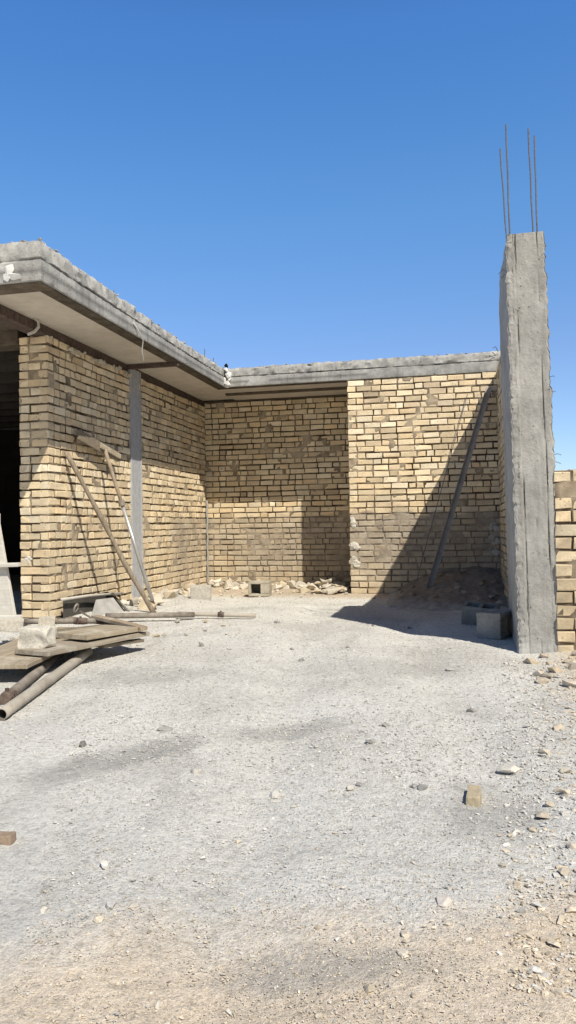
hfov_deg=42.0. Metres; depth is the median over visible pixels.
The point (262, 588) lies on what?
broken block
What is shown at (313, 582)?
rubble chunk
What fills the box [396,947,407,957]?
stone
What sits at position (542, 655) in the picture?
stone
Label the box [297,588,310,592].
rubble chunk
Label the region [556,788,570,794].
stone
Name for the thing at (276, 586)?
rubble chunk
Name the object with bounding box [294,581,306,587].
rubble chunk
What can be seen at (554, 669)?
stone
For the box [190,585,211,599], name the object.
masonry block
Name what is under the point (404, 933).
stone
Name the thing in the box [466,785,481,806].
brick piece
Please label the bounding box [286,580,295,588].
rubble chunk
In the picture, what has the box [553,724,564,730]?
stone
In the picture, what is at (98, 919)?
stone
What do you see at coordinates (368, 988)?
stone
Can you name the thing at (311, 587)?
rubble chunk
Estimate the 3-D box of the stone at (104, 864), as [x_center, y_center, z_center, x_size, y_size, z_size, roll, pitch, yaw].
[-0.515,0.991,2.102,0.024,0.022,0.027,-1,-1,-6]
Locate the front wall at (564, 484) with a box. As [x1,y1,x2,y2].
[553,469,575,651]
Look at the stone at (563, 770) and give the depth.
2.73 m
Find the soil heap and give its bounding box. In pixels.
[386,566,508,611]
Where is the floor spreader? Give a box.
[77,429,156,609]
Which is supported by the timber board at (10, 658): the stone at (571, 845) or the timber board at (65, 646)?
the timber board at (65, 646)
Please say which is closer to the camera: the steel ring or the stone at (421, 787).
the stone at (421, 787)
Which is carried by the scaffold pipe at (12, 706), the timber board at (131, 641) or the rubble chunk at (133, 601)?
the timber board at (131, 641)
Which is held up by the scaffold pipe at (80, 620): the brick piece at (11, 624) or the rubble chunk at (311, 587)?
the brick piece at (11, 624)
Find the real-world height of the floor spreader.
1.809 m
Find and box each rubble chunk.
[129,596,137,605]
[153,593,163,597]
[163,589,175,598]
[182,584,190,590]
[224,581,233,588]
[231,581,238,586]
[240,584,247,588]
[272,584,281,589]
[277,581,286,588]
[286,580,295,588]
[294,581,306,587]
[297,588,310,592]
[307,580,317,586]
[308,585,315,589]
[326,588,340,593]
[333,581,346,586]
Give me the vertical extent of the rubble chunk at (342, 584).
0.111 m
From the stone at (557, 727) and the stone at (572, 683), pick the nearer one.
the stone at (557, 727)
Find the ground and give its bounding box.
[0,574,575,1023]
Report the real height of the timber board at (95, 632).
0.037 m
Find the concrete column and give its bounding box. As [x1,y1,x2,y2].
[498,124,560,653]
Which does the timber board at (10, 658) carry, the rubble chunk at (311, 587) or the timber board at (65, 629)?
the timber board at (65, 629)
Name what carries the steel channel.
on the soil heap
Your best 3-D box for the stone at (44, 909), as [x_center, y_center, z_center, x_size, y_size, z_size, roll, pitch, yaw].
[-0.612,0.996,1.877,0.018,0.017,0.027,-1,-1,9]
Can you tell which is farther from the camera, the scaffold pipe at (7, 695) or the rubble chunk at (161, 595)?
the rubble chunk at (161, 595)
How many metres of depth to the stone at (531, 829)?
2.29 m
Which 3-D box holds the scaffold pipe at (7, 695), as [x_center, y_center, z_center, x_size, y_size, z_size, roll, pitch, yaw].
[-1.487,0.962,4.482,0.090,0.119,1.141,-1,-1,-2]
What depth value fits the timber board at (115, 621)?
5.45 m
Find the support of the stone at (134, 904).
on the ground
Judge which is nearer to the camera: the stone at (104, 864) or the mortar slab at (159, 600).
the stone at (104, 864)
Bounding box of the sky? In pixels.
[0,0,575,470]
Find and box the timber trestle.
[0,514,22,619]
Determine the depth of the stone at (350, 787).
2.66 m
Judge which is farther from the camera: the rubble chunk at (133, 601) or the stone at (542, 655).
the rubble chunk at (133, 601)
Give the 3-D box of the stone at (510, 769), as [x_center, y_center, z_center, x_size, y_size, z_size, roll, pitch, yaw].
[0.822,0.966,2.799,0.090,0.040,0.053,-1,-1,18]
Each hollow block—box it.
[461,600,499,624]
[476,608,511,639]
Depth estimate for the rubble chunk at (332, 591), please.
9.32 m
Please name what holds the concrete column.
on the ground
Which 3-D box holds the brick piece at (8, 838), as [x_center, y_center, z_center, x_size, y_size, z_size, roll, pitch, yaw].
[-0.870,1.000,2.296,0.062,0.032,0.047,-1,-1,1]
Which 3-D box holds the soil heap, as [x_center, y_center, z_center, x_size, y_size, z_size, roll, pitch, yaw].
[1.605,0.853,8.141,1.480,0.417,2.210,-1,-1,13]
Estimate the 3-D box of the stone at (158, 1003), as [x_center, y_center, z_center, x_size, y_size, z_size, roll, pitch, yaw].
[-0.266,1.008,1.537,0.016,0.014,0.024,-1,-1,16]
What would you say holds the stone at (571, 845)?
on the ground
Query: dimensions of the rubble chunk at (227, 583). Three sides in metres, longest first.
0.167 x 0.162 x 0.105 m
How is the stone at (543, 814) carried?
on the ground
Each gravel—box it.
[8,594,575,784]
[501,659,575,998]
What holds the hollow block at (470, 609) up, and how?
on the ground
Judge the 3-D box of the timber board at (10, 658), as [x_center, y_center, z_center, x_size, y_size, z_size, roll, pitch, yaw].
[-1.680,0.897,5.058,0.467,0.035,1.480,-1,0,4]
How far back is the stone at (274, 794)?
2.67 m
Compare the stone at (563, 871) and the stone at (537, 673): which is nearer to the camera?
the stone at (563, 871)
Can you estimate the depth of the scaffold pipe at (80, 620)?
5.61 m
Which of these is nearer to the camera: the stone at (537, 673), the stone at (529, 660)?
the stone at (537, 673)
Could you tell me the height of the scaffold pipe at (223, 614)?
0.077 m
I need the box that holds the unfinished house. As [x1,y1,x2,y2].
[0,238,500,618]
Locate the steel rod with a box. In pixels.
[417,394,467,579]
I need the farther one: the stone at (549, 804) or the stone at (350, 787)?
the stone at (350, 787)
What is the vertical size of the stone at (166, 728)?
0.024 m
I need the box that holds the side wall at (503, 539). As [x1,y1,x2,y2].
[496,355,508,604]
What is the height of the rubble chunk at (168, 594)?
0.121 m
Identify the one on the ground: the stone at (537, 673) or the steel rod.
the stone at (537, 673)
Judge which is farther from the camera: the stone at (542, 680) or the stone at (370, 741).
the stone at (542, 680)
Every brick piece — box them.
[0,618,30,631]
[0,831,15,845]
[38,616,54,625]
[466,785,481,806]
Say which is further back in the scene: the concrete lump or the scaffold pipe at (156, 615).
the scaffold pipe at (156, 615)
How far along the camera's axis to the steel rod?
9.15 m
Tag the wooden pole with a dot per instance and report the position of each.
(127, 568)
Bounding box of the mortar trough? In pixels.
[60,591,129,617]
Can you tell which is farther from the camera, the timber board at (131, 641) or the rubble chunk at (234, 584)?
the rubble chunk at (234, 584)
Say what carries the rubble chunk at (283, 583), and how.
on the rubble chunk
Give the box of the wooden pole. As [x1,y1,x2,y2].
[64,451,156,612]
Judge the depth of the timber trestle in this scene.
6.41 m
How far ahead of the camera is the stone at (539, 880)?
1.98 m
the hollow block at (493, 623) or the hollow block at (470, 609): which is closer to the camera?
the hollow block at (493, 623)
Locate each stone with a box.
[39,906,48,913]
[79,740,86,746]
[93,915,103,922]
[101,860,108,868]
[106,899,117,908]
[128,902,138,907]
[154,999,162,1009]
[157,726,173,731]
[191,768,201,773]
[269,791,279,798]
[346,784,353,790]
[364,984,374,993]
[365,739,375,743]
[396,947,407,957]
[400,930,408,937]
[418,784,427,790]
[436,894,451,906]
[496,764,519,773]
[522,658,538,663]
[527,826,536,832]
[532,670,542,676]
[535,810,549,818]
[535,877,544,882]
[536,677,548,683]
[538,748,550,754]
[539,653,548,657]
[542,673,552,678]
[544,801,554,806]
[547,666,562,672]
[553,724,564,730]
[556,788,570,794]
[558,867,569,875]
[559,768,571,772]
[562,680,575,686]
[566,842,575,849]
[568,662,575,669]
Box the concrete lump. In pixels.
[17,625,56,648]
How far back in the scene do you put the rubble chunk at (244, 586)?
10.19 m
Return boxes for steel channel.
[426,386,491,587]
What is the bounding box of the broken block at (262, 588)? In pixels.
[248,580,271,596]
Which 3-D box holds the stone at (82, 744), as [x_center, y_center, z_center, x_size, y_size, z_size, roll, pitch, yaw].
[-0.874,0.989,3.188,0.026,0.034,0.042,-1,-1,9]
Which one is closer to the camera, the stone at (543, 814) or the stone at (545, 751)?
the stone at (543, 814)
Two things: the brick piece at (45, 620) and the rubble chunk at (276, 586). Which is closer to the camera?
the brick piece at (45, 620)
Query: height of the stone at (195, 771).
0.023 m
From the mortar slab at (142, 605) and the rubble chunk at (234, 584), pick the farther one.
the rubble chunk at (234, 584)
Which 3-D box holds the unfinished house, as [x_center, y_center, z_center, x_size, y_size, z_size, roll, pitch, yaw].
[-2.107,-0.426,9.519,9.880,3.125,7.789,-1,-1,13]
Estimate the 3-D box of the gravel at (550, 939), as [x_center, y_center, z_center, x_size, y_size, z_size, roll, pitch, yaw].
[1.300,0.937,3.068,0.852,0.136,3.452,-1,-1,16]
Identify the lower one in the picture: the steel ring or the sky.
the steel ring
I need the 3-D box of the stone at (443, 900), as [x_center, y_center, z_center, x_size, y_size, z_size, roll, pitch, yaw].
[0.389,0.973,1.878,0.039,0.023,0.052,-1,-1,-11]
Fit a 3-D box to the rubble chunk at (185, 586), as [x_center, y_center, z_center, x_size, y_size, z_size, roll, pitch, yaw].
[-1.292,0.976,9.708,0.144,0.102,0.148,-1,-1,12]
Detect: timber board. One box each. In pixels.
[0,627,71,668]
[15,631,149,656]
[56,625,137,639]
[57,624,114,631]
[91,615,147,630]
[98,638,143,647]
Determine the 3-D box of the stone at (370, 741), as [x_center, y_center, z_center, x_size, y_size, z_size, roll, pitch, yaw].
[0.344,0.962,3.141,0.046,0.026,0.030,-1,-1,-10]
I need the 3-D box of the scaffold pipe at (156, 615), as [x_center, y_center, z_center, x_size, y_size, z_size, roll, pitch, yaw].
[-1.239,0.936,6.793,0.820,0.095,0.049,0,-1,-27]
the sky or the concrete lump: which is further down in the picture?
the concrete lump
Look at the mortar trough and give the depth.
7.16 m
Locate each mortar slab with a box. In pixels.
[138,600,157,609]
[148,597,163,604]
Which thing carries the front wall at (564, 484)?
on the ground
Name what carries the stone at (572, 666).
on the ground
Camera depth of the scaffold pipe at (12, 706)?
4.12 m
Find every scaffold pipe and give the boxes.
[0,648,92,720]
[0,653,65,704]
[24,616,109,624]
[105,612,194,618]
[178,611,255,617]
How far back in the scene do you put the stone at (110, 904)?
1.89 m
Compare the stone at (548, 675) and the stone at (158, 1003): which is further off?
the stone at (548, 675)
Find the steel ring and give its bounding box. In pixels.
[73,603,90,617]

